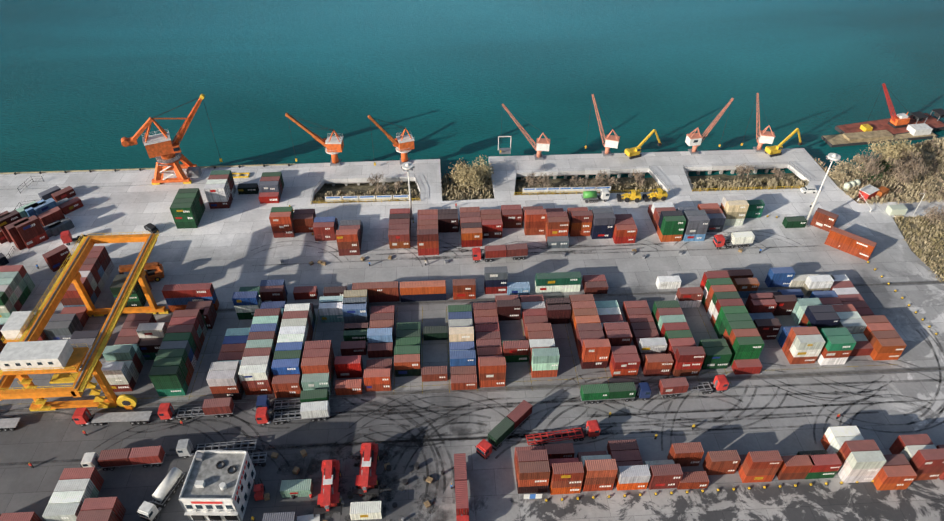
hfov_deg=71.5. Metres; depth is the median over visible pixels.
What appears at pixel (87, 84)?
water
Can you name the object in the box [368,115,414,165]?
harbor crane
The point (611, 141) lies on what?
crane
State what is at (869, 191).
bank sheds
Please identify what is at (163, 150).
portal crane
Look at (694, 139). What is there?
crane
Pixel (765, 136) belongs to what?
crane
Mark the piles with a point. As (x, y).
(630, 174)
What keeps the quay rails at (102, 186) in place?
on the yard slab at (230, 250)
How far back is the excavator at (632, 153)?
230.61 m
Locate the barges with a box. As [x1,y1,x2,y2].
[821,83,943,146]
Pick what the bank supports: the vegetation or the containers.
the vegetation
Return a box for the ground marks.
[3,231,943,520]
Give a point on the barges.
(919, 125)
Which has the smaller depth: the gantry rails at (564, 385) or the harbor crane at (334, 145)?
the gantry rails at (564, 385)
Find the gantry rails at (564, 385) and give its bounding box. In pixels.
[0,280,943,413]
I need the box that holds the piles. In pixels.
[327,168,783,185]
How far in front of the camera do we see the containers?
161.78 m
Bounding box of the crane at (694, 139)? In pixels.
[685,98,733,154]
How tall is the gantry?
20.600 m
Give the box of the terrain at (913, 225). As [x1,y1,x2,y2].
[805,137,943,279]
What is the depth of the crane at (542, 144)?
226.77 m
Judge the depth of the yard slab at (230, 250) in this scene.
159.82 m
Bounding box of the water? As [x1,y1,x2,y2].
[0,0,943,184]
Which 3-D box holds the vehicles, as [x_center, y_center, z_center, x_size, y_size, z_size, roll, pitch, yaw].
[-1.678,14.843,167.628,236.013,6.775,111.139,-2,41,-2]
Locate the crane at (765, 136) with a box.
[741,93,774,151]
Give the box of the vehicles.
[0,185,817,520]
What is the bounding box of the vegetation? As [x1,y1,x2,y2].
[314,135,943,281]
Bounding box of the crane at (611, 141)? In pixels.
[585,94,619,156]
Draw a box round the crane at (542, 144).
[500,103,549,159]
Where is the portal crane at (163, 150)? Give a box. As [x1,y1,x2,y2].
[121,94,221,184]
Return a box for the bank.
[313,173,847,203]
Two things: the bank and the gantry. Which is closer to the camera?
the gantry
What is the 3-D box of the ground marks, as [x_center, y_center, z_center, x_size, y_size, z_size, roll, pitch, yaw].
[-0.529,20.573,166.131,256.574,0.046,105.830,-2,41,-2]
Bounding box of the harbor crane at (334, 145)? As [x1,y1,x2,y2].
[285,113,343,165]
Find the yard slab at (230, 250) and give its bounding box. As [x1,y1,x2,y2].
[0,148,943,520]
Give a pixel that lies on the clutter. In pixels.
(223, 486)
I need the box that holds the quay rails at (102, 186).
[0,167,236,189]
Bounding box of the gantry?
[0,231,168,410]
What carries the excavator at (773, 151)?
on the yard slab at (230, 250)
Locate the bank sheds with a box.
[843,179,907,214]
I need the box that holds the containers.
[0,170,943,520]
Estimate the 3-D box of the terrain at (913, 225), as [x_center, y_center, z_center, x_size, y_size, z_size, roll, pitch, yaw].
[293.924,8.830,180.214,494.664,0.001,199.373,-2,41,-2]
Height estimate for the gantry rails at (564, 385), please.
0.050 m
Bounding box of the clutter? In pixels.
[179,248,742,520]
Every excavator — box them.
[624,129,661,158]
[765,128,801,156]

